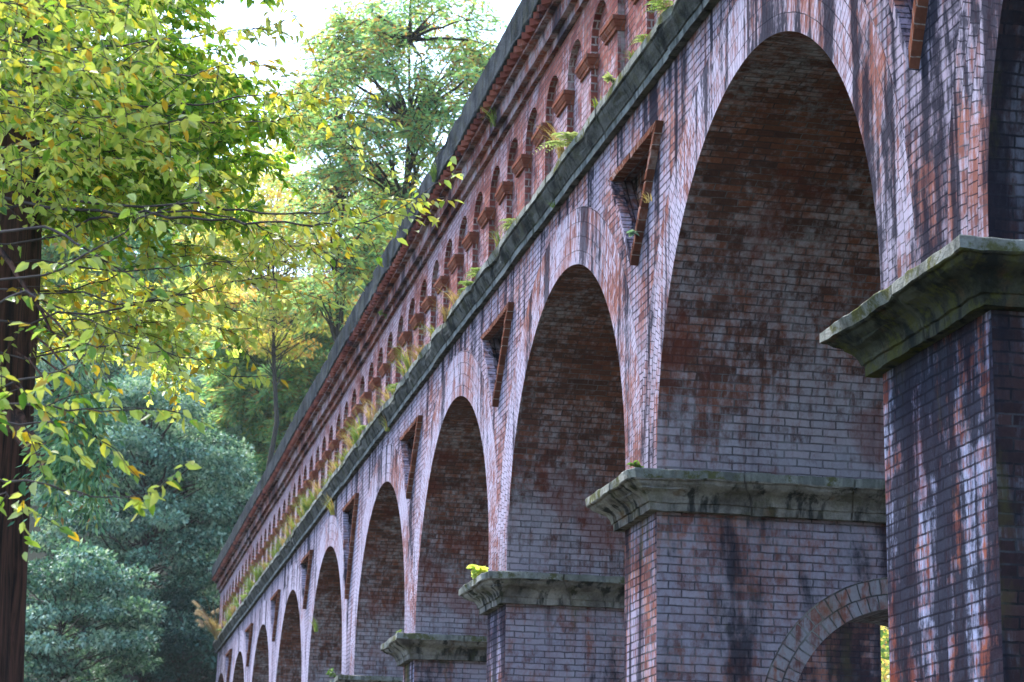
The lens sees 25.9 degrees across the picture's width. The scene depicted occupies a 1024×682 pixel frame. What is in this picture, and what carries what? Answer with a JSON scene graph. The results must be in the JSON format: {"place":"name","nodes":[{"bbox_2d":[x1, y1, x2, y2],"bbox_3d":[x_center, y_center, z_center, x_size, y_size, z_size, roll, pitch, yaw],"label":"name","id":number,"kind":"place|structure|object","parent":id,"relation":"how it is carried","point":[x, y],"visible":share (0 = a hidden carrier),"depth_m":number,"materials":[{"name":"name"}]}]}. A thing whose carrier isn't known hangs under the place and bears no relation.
{"place":"outdoors","nodes":[
{"label":"outdoors","id":0,"kind":"place"},
{"bbox_2d":[68,0,520,282],"label":"sky","id":1,"kind":"structure","parent":0,"point":[233,13],"materials":[{"name":"white"}]},
{"bbox_2d":[24,254,889,681],"bbox_3d":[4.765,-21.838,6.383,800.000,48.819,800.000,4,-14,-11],"label":"ground","id":2,"kind":"structure","parent":0,"point":[30,552],"depth_m":82.54,"materials":[{"name":"green plant"}]},
{"bbox_2d":[0,15,149,681],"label":"cedar tree","id":3,"kind":"object","parent":2,"relation":"on","point":[15,451],"visible":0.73,"depth_m":12.42,"materials":[{"name":"plant"}]},
{"bbox_2d":[31,321,161,559],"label":"evergreen tree","id":4,"kind":"object","parent":2,"relation":"on","point":[42,366],"visible":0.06,"depth_m":79.65,"materials":[{"name":"green plant"}]},
{"bbox_2d":[24,538,170,681],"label":"evergreen tree","id":5,"kind":"object","parent":2,"relation":"on","point":[123,640],"visible":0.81,"depth_m":58.83,"materials":[{"name":"green plant"}]},
{"bbox_2d":[0,0,236,561],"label":"broadleaf tree","id":6,"kind":"object","parent":2,"relation":"on","point":[57,76],"visible":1,"depth_m":9.33,"materials":[{"name":"green plant"}]},
{"bbox_2d":[26,370,260,681],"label":"evergreen tree","id":7,"kind":"object","parent":2,"relation":"on","point":[218,511],"visible":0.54,"depth_m":68.20,"materials":[{"name":"green plant"}]},
{"bbox_2d":[35,171,275,422],"bbox_3d":[-3.944,1.469,15.765,7.852,7.852,4.607,-9,-17,34],"label":"broadleaf tree","id":8,"kind":"object","parent":2,"relation":"on","point":[106,284],"visible":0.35,"depth_m":13.96,"materials":[{"name":"green plant"}]},
{"bbox_2d":[1,0,312,269],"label":"broadleaf tree","id":9,"kind":"object","parent":2,"relation":"on","point":[193,60],"visible":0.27,"depth_m":13.19,"materials":[{"name":"green plant"}]},
{"bbox_2d":[124,583,219,681],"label":"evergreen tree","id":10,"kind":"object","parent":2,"relation":"on","point":[184,658],"visible":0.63,"depth_m":66.90,"materials":[{"name":"green plant"}]},
{"bbox_2d":[39,172,328,376],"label":"broadleaf tree","id":11,"kind":"object","parent":2,"relation":"on","point":[52,254],"visible":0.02,"depth_m":97.50,"materials":[{"name":"green plant"}]},
{"bbox_2d":[137,367,256,548],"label":"evergreen tree","id":12,"kind":"object","parent":2,"relation":"on","point":[196,381],"visible":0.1,"depth_m":82.37,"materials":[{"name":"green plant"}]},
{"bbox_2d":[192,594,219,639],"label":"pampas grass","id":13,"kind":"object","parent":2,"relation":"on","point":[208,622],"depth_m":59.00,"materials":[{"name":"beige plant"}]},
{"bbox_2d":[116,276,312,418],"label":"maple tree","id":14,"kind":"object","parent":2,"relation":"on","point":[197,340],"visible":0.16,"depth_m":88.94,"materials":[{"name":"yellow plant"}]},
{"bbox_2d":[0,2,463,404],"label":"broadleaf tree","id":15,"kind":"object","parent":2,"relation":"on","point":[259,282],"visible":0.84,"depth_m":12.02,"materials":[{"name":"green plant"}]},
{"bbox_2d":[175,134,361,467],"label":"maple tree","id":16,"kind":"object","parent":2,"relation":"on","point":[274,343],"visible":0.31,"depth_m":73.34,"materials":[{"name":"yellow plant"}]},
{"bbox_2d":[184,276,352,486],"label":"cypress tree","id":17,"kind":"object","parent":2,"relation":"on","point":[249,405],"visible":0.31,"depth_m":78.03,"materials":[{"name":"green plant"}]},
{"bbox_2d":[263,48,441,342],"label":"cypress tree","id":18,"kind":"object","parent":2,"relation":"on","point":[370,265],"visible":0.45,"depth_m":57.62,"materials":[{"name":"green plant"}]},
{"bbox_2d":[289,166,419,316],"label":"cypress tree","id":19,"kind":"object","parent":2,"relation":"on","point":[356,197],"visible":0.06,"depth_m":65.34,"materials":[{"name":"green plant"}]},
{"bbox_2d":[268,0,507,219],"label":"cypress tree","id":20,"kind":"object","parent":2,"relation":"on","point":[388,38],"visible":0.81,"depth_m":51.13,"materials":[{"name":"green plant"}]},
{"bbox_2d":[211,0,1023,681],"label":"brick aqueduct","id":21,"kind":"object","parent":2,"relation":"on","point":[775,346],"visible":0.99,"depth_m":17.38,"materials":[{"name":"brick"}]},
{"bbox_2d":[226,593,238,607],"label":"grass tuft","id":22,"kind":"object","parent":21,"relation":"on","point":[237,600],"visible":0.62,"depth_m":54.51,"materials":[{"name":"green plant"}]},
{"bbox_2d":[240,579,248,594],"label":"grass tuft","id":23,"kind":"object","parent":21,"relation":"on","point":[244,588],"visible":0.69,"depth_m":51.62,"materials":[{"name":"green plant"}]},
{"bbox_2d":[238,573,252,590],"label":"grass tuft","id":24,"kind":"object","parent":21,"relation":"on","point":[248,584],"visible":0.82,"depth_m":50.95,"materials":[{"name":"green plant"}]},
{"bbox_2d":[250,567,258,579],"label":"grass tuft","id":25,"kind":"object","parent":21,"relation":"on","point":[256,574],"visible":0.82,"depth_m":49.36,"materials":[{"name":"green plant"}]},
{"bbox_2d":[249,565,261,576],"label":"grass tuft","id":26,"kind":"object","parent":21,"relation":"on","point":[259,572],"visible":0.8,"depth_m":48.86,"materials":[{"name":"green plant"}]},
{"bbox_2d":[265,537,279,551],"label":"grass tuft","id":27,"kind":"object","parent":21,"relation":"on","point":[278,548],"visible":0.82,"depth_m":45.41,"materials":[{"name":"green plant"}]},
{"bbox_2d":[273,536,281,547],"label":"grass tuft","id":28,"kind":"object","parent":21,"relation":"on","point":[279,544],"visible":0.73,"depth_m":44.87,"materials":[{"name":"green plant"}]},
{"bbox_2d":[277,522,290,537],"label":"grass tuft","id":29,"kind":"object","parent":21,"relation":"on","point":[287,533],"visible":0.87,"depth_m":43.50,"materials":[{"name":"green plant"}]},
{"bbox_2d":[282,512,294,531],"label":"grass tuft","id":30,"kind":"object","parent":21,"relation":"on","point":[289,521],"visible":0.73,"depth_m":42.57,"materials":[{"name":"green plant"}]},
{"bbox_2d":[286,513,299,524],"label":"grass tuft","id":31,"kind":"object","parent":21,"relation":"on","point":[296,520],"visible":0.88,"depth_m":41.80,"materials":[{"name":"plant"}]},
{"bbox_2d":[288,501,304,518],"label":"grass tuft","id":32,"kind":"object","parent":21,"relation":"on","point":[300,513],"visible":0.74,"depth_m":41.23,"materials":[{"name":"green plant"}]},
{"bbox_2d":[293,493,307,511],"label":"grass tuft","id":33,"kind":"object","parent":21,"relation":"on","point":[305,508],"visible":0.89,"depth_m":40.48,"materials":[{"name":"green plant"}]},
{"bbox_2d":[298,495,309,509],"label":"grass tuft","id":34,"kind":"object","parent":21,"relation":"on","point":[308,505],"visible":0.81,"depth_m":40.14,"materials":[{"name":"green plant"}]},
{"bbox_2d":[301,488,315,502],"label":"grass tuft","id":35,"kind":"object","parent":21,"relation":"on","point":[312,498],"visible":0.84,"depth_m":39.40,"materials":[{"name":"green plant"}]},
{"bbox_2d":[309,617,317,631],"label":"grass tuft","id":36,"kind":"object","parent":21,"relation":"on","point":[315,628],"visible":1,"depth_m":38.43,"materials":[{"name":"green plant"}]},
{"bbox_2d":[308,479,320,494],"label":"grass tuft","id":37,"kind":"object","parent":21,"relation":"on","point":[316,489],"visible":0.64,"depth_m":38.98,"materials":[{"name":"yellow plant"}]},
{"bbox_2d":[317,493,335,514],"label":"grass tuft","id":38,"kind":"object","parent":21,"relation":"on","point":[331,507],"visible":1,"depth_m":36.93,"materials":[{"name":"green plant"}]},
{"bbox_2d":[318,459,335,473],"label":"grass tuft","id":39,"kind":"object","parent":21,"relation":"on","point":[331,468],"visible":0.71,"depth_m":36.74,"materials":[{"name":"yellow plant"}]},
{"bbox_2d":[326,668,335,677],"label":"plant","id":40,"kind":"object","parent":21,"relation":"on","point":[330,674],"visible":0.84,"depth_m":34.02,"materials":[{"name":"green plant"}]},
{"bbox_2d":[334,453,343,461],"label":"grass tuft","id":41,"kind":"object","parent":21,"relation":"on","point":[341,459],"visible":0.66,"depth_m":35.75,"materials":[{"name":"green plant"}]},
{"bbox_2d":[330,429,353,449],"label":"grass tuft","id":42,"kind":"object","parent":21,"relation":"on","point":[349,443],"visible":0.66,"depth_m":34.85,"materials":[{"name":"plant"}]},
{"bbox_2d":[337,448,348,458],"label":"grass tuft","id":43,"kind":"object","parent":21,"relation":"on","point":[345,453],"visible":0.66,"depth_m":35.32,"materials":[{"name":"green plant"}]},
{"bbox_2d":[342,427,355,444],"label":"grass tuft","id":44,"kind":"object","parent":21,"relation":"on","point":[350,434],"visible":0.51,"depth_m":34.41,"materials":[{"name":"green plant"}]},
{"bbox_2d":[343,424,357,443],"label":"grass tuft","id":45,"kind":"object","parent":21,"relation":"on","point":[354,436],"visible":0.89,"depth_m":34.08,"materials":[{"name":"green plant"}]},
{"bbox_2d":[342,410,361,438],"bbox_3d":[-2.454,1.266,33.737,0.392,0.433,0.630,4,-14,-11],"label":"grass tuft","id":46,"kind":"object","parent":21,"relation":"on","point":[359,432],"visible":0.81,"depth_m":33.70,"materials":[{"name":"green plant"}]},
{"bbox_2d":[348,399,372,423],"bbox_3d":[-2.223,1.042,32.670,0.397,0.366,0.510,4,-14,-11],"label":"grass tuft","id":47,"kind":"object","parent":21,"relation":"on","point":[369,416],"visible":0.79,"depth_m":32.67,"materials":[{"name":"beige plant"}]},
{"bbox_2d":[354,425,366,431],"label":"fern","id":48,"kind":"object","parent":21,"relation":"on","point":[363,427],"visible":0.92,"depth_m":32.97,"materials":[{"name":"green plant"}]},
{"bbox_2d":[358,398,377,414],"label":"grass tuft","id":49,"kind":"object","parent":21,"relation":"on","point":[374,411],"visible":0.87,"depth_m":32.13,"materials":[{"name":"plant"}]},
{"bbox_2d":[373,385,390,400],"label":"grass tuft","id":50,"kind":"object","parent":21,"relation":"on","point":[387,397],"visible":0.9,"depth_m":31.27,"materials":[{"name":"plant"}]},
{"bbox_2d":[378,309,386,318],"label":"plant","id":51,"kind":"object","parent":21,"relation":"on","point":[382,313],"visible":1,"depth_m":32.19,"materials":[{"name":"green plant"}]},
{"bbox_2d":[380,416,389,431],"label":"grass tuft","id":52,"kind":"object","parent":21,"relation":"on","point":[387,429],"visible":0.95,"depth_m":31.37,"materials":[{"name":"green plant"}]},
{"bbox_2d":[384,383,397,390],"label":"fern","id":53,"kind":"object","parent":21,"relation":"on","point":[393,386],"visible":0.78,"depth_m":30.31,"materials":[{"name":"green plant"}]},
{"bbox_2d":[381,356,405,376],"bbox_3d":[-1.572,0.373,29.894,0.411,0.342,0.576,4,-14,-11],"label":"grass tuft","id":54,"kind":"object","parent":21,"relation":"on","point":[402,370],"visible":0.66,"depth_m":29.82,"materials":[{"name":"green plant"}]},
{"bbox_2d":[390,345,411,371],"bbox_3d":[-1.549,0.218,29.523,0.461,0.461,0.467,4,-14,-11],"label":"grass tuft","id":55,"kind":"object","parent":21,"relation":"on","point":[405,360],"visible":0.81,"depth_m":29.49,"materials":[{"name":"green plant"}]},
{"bbox_2d":[400,347,416,359],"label":"grass tuft","id":56,"kind":"object","parent":21,"relation":"on","point":[415,357],"visible":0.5,"depth_m":28.90,"materials":[{"name":"beige plant"}]},
{"bbox_2d":[406,341,425,354],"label":"grass tuft","id":57,"kind":"object","parent":21,"relation":"on","point":[418,349],"visible":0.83,"depth_m":28.39,"materials":[{"name":"plant"}]},
{"bbox_2d":[409,152,436,181],"bbox_3d":[-1.082,-2.123,27.259,0.408,0.342,0.441,4,-14,-11],"label":"grass tuft","id":58,"kind":"object","parent":21,"relation":"on","point":[433,173],"visible":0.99,"depth_m":27.20,"materials":[{"name":"green plant"}]},
{"bbox_2d":[411,323,436,336],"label":"grass tuft","id":59,"kind":"object","parent":21,"relation":"on","point":[430,331],"visible":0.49,"depth_m":27.68,"materials":[{"name":"green plant"}]},
{"bbox_2d":[427,296,450,321],"bbox_3d":[-0.889,-0.365,26.721,0.373,0.261,0.659,4,-14,-11],"label":"grass tuft","id":60,"kind":"object","parent":21,"relation":"on","point":[443,313],"visible":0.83,"depth_m":26.68,"materials":[{"name":"plant"}]},
{"bbox_2d":[437,284,458,305],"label":"grass tuft","id":61,"kind":"object","parent":21,"relation":"on","point":[452,298],"visible":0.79,"depth_m":25.99,"materials":[{"name":"yellow plant"}]},
{"bbox_2d":[454,280,473,301],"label":"fern","id":62,"kind":"object","parent":21,"relation":"on","point":[466,283],"visible":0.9,"depth_m":25.18,"materials":[{"name":"green plant"}]},
{"bbox_2d":[463,267,480,278],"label":"fern","id":63,"kind":"object","parent":21,"relation":"on","point":[472,272],"visible":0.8,"depth_m":24.68,"materials":[{"name":"green plant"}]},
{"bbox_2d":[467,564,488,577],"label":"plant","id":64,"kind":"object","parent":21,"relation":"on","point":[476,570],"visible":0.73,"depth_m":22.95,"materials":[{"name":"yellow plant"}]},
{"bbox_2d":[482,103,496,126],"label":"grass tuft","id":65,"kind":"object","parent":21,"relation":"on","point":[492,117],"visible":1,"depth_m":24.28,"materials":[{"name":"green plant"}]},
{"bbox_2d":[489,226,501,246],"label":"grass tuft","id":66,"kind":"object","parent":21,"relation":"on","point":[498,238],"visible":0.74,"depth_m":23.65,"materials":[{"name":"green plant"}]},
{"bbox_2d":[497,218,514,233],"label":"fern","id":67,"kind":"object","parent":21,"relation":"on","point":[507,224],"visible":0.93,"depth_m":22.88,"materials":[{"name":"green plant"}]},
{"bbox_2d":[531,121,564,158],"bbox_3d":[0.315,-1.866,20.866,0.395,0.369,0.578,4,-14,-11],"label":"grass tuft","id":68,"kind":"object","parent":21,"relation":"on","point":[559,151],"visible":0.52,"depth_m":20.79,"materials":[{"name":"plant"}]},
{"bbox_2d":[532,131,577,156],"bbox_3d":[0.424,-1.801,20.332,0.370,0.161,0.701,6,-15,-18],"label":"fern","id":69,"kind":"object","parent":21,"relation":"on","point":[568,136],"visible":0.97,"depth_m":20.38,"materials":[{"name":"green plant"}]},
{"bbox_2d":[588,95,600,108],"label":"grass tuft","id":70,"kind":"object","parent":21,"relation":"on","point":[595,104],"visible":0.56,"depth_m":19.47,"materials":[{"name":"green plant"}]},
{"bbox_2d":[603,71,615,83],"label":"plant","id":71,"kind":"object","parent":21,"relation":"on","point":[607,77],"visible":0.99,"depth_m":18.88,"materials":[{"name":"green plant"}]},
{"bbox_2d":[622,49,635,60],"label":"grass tuft","id":72,"kind":"object","parent":21,"relation":"on","point":[630,56],"visible":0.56,"depth_m":18.34,"materials":[{"name":"green plant"}]},
{"bbox_2d":[627,230,638,236],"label":"plant","id":73,"kind":"object","parent":21,"relation":"on","point":[631,232],"visible":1,"depth_m":18.00,"materials":[{"name":"green plant"}]},
{"bbox_2d":[627,460,643,466],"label":"plant","id":74,"kind":"object","parent":21,"relation":"on","point":[634,463],"visible":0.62,"depth_m":17.14,"materials":[{"name":"green plant"}]},
{"bbox_2d":[627,34,647,47],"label":"fern","id":75,"kind":"object","parent":21,"relation":"on","point":[640,38],"visible":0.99,"depth_m":17.89,"materials":[{"name":"green plant"}]},
{"bbox_2d":[641,193,651,202],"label":"grass tuft","id":76,"kind":"object","parent":21,"relation":"on","point":[648,199],"visible":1,"depth_m":17.68,"materials":[{"name":"yellow plant"}]},
{"bbox_2d":[638,0,673,17],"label":"fern","id":77,"kind":"object","parent":21,"relation":"on","point":[658,6],"visible":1,"depth_m":17.23,"materials":[{"name":"green plant"}]},
{"bbox_2d":[880,628,889,681],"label":"autumn tree","id":78,"kind":"object","parent":2,"relation":"on","point":[883,650],"visible":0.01,"depth_m":37.66,"materials":[{"name":"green plant"}]},
{"bbox_2d":[880,626,889,681],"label":"autumn tree","id":79,"kind":"object","parent":2,"relation":"on","point":[886,675],"visible":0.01,"depth_m":51.82,"materials":[{"name":"yellow plant"}]}
]}

